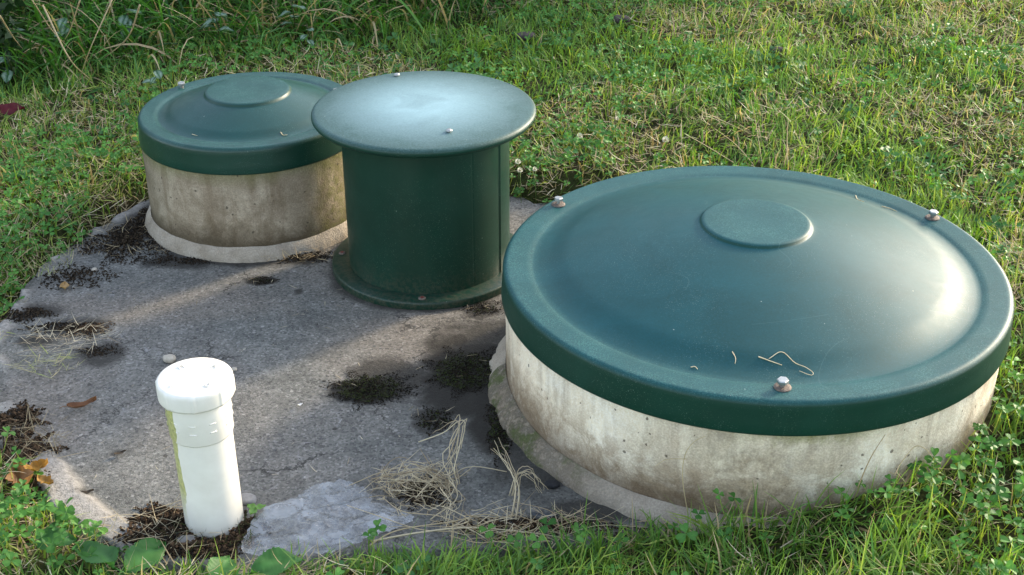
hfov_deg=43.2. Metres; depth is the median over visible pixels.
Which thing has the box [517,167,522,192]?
clover flower
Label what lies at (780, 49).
dirt clod
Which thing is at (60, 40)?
dead stalk
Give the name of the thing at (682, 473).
dry tendril
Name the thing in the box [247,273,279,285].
moss clump
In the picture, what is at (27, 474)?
fallen leaf
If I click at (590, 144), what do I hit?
clover
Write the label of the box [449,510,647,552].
dry stalk
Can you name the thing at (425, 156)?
vent housing
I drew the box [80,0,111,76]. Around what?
dead stalk
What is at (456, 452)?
dry stalk
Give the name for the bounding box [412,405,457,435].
moss clump
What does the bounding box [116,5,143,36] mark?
variegated plant
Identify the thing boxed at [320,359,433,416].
moss clump
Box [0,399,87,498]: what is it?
soil litter
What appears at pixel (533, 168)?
clover flower
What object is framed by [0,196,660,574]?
concrete slab
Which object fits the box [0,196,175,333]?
soil litter
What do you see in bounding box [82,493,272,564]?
soil litter
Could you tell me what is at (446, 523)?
dry stalk
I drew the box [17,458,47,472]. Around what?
fallen leaf
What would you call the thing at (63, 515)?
clover
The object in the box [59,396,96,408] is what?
fallen leaf
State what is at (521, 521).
soil litter
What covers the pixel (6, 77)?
variegated plant
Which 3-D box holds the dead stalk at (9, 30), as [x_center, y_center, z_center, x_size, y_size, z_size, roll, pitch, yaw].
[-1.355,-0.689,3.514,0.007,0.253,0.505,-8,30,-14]
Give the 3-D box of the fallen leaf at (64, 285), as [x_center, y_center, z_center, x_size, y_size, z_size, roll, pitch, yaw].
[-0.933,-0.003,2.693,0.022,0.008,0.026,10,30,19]
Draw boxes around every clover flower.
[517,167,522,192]
[532,167,536,194]
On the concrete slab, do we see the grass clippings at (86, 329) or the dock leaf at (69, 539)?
the grass clippings at (86, 329)
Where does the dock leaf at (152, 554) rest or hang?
on the ground at (536, 196)
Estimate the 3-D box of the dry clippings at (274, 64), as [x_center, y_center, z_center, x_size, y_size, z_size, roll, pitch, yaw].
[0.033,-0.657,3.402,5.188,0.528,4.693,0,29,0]
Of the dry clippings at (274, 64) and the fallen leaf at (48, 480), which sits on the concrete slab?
the fallen leaf at (48, 480)
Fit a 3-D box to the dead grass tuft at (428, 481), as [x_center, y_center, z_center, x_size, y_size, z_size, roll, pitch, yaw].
[-0.170,0.318,2.071,0.204,0.051,0.157,0,29,0]
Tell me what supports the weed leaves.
on the ground at (536, 196)
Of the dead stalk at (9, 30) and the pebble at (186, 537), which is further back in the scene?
the dead stalk at (9, 30)
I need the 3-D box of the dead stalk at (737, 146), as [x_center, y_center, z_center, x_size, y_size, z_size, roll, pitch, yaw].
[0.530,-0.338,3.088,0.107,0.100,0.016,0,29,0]
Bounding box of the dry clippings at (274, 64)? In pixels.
[0,0,1023,574]
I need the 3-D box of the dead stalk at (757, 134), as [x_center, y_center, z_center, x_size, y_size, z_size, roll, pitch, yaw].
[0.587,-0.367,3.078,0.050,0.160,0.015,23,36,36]
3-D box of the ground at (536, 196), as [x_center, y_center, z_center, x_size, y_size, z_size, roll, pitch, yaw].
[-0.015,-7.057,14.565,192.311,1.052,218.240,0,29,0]
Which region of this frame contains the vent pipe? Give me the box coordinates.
[155,357,243,537]
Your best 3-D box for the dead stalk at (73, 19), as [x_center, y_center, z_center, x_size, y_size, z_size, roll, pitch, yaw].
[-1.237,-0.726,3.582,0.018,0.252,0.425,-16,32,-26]
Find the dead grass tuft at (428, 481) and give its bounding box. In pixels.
[345,457,469,521]
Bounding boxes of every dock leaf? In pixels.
[24,526,76,549]
[72,540,124,572]
[124,538,165,574]
[207,555,236,574]
[237,547,303,574]
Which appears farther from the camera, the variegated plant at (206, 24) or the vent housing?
the variegated plant at (206, 24)
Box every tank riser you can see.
[137,72,347,262]
[488,166,1013,535]
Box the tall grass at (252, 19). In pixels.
[0,0,570,96]
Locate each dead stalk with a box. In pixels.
[0,15,21,47]
[32,0,75,54]
[42,5,90,79]
[58,0,80,47]
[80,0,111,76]
[104,4,140,57]
[714,128,753,164]
[751,102,761,161]
[787,118,788,165]
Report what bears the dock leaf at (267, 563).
on the ground at (536, 196)
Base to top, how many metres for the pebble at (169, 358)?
0.015 m
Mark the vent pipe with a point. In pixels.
(194, 395)
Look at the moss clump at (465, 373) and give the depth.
2.41 m
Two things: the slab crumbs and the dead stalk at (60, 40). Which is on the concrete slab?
the slab crumbs
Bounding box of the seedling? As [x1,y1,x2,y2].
[247,503,265,517]
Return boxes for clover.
[0,0,1023,382]
[0,370,1023,574]
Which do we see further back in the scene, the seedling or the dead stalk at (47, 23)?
the dead stalk at (47, 23)
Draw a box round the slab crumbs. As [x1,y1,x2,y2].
[20,266,423,565]
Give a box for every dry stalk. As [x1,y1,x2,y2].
[347,497,527,549]
[370,514,564,545]
[416,415,506,519]
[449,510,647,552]
[491,437,548,519]
[503,502,623,556]
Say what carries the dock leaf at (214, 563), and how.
on the ground at (536, 196)
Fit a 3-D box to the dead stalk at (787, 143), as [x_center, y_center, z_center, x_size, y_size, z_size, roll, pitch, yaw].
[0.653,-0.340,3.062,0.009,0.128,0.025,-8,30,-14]
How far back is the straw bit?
1.97 m
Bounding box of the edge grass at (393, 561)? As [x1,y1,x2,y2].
[257,522,497,574]
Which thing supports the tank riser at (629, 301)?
on the concrete slab
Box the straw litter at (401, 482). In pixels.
[366,447,585,545]
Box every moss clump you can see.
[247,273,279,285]
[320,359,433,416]
[408,334,498,400]
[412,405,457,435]
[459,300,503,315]
[483,404,513,468]
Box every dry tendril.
[656,436,704,514]
[857,435,884,487]
[895,445,932,482]
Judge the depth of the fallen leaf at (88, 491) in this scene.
2.09 m
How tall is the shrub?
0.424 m
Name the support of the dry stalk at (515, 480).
on the concrete slab
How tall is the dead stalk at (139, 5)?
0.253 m
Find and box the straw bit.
[769,351,813,374]
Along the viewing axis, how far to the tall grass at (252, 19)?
3.90 m
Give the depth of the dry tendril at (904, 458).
1.95 m
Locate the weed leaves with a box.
[0,0,1023,574]
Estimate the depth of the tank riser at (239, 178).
2.79 m
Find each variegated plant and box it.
[0,53,17,83]
[54,0,75,56]
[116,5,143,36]
[140,62,162,92]
[198,8,233,51]
[276,0,307,44]
[300,23,313,50]
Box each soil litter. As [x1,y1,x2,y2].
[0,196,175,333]
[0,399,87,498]
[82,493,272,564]
[137,247,334,265]
[383,474,649,556]
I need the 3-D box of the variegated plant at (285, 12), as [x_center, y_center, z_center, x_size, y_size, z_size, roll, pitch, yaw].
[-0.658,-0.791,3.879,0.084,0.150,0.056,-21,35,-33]
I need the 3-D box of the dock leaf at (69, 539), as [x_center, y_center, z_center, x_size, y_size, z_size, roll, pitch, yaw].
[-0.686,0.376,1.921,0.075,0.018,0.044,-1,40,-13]
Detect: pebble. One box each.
[163,354,175,362]
[177,535,194,544]
[241,493,256,504]
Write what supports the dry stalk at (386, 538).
on the concrete slab
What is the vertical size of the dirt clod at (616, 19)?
0.024 m
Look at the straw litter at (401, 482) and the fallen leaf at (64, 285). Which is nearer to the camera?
the straw litter at (401, 482)
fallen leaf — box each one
[0,102,24,114]
[5,462,33,484]
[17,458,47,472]
[36,475,53,484]
[59,281,69,288]
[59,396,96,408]
[81,489,93,493]
[531,512,557,517]
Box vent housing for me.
[311,71,535,309]
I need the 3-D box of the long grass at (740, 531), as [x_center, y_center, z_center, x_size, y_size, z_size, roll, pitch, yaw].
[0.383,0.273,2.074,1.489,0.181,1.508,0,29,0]
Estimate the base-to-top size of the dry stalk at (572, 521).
0.059 m
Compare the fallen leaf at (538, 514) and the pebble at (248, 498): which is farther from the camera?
the pebble at (248, 498)
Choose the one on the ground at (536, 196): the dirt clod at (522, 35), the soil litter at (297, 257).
the dirt clod at (522, 35)
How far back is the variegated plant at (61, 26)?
3.68 m
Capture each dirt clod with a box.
[516,31,535,39]
[545,480,559,488]
[613,15,629,22]
[770,47,783,52]
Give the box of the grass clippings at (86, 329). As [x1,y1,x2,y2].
[5,314,127,378]
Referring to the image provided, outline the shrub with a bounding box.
[0,0,31,74]
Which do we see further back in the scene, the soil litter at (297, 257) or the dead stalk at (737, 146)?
the dead stalk at (737, 146)
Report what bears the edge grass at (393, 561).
on the ground at (536, 196)
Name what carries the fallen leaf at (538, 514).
on the soil litter at (521, 521)
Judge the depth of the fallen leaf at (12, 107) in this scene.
3.40 m
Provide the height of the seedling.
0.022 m
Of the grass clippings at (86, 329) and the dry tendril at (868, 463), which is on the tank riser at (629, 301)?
the dry tendril at (868, 463)
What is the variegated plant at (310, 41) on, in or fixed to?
on the ground at (536, 196)
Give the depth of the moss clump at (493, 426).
2.23 m
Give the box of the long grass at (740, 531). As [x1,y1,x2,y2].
[297,296,1023,574]
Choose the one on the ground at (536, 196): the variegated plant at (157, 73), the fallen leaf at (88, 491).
the variegated plant at (157, 73)
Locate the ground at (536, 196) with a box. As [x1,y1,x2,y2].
[0,0,1023,574]
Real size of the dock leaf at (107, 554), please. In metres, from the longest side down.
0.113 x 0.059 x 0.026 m

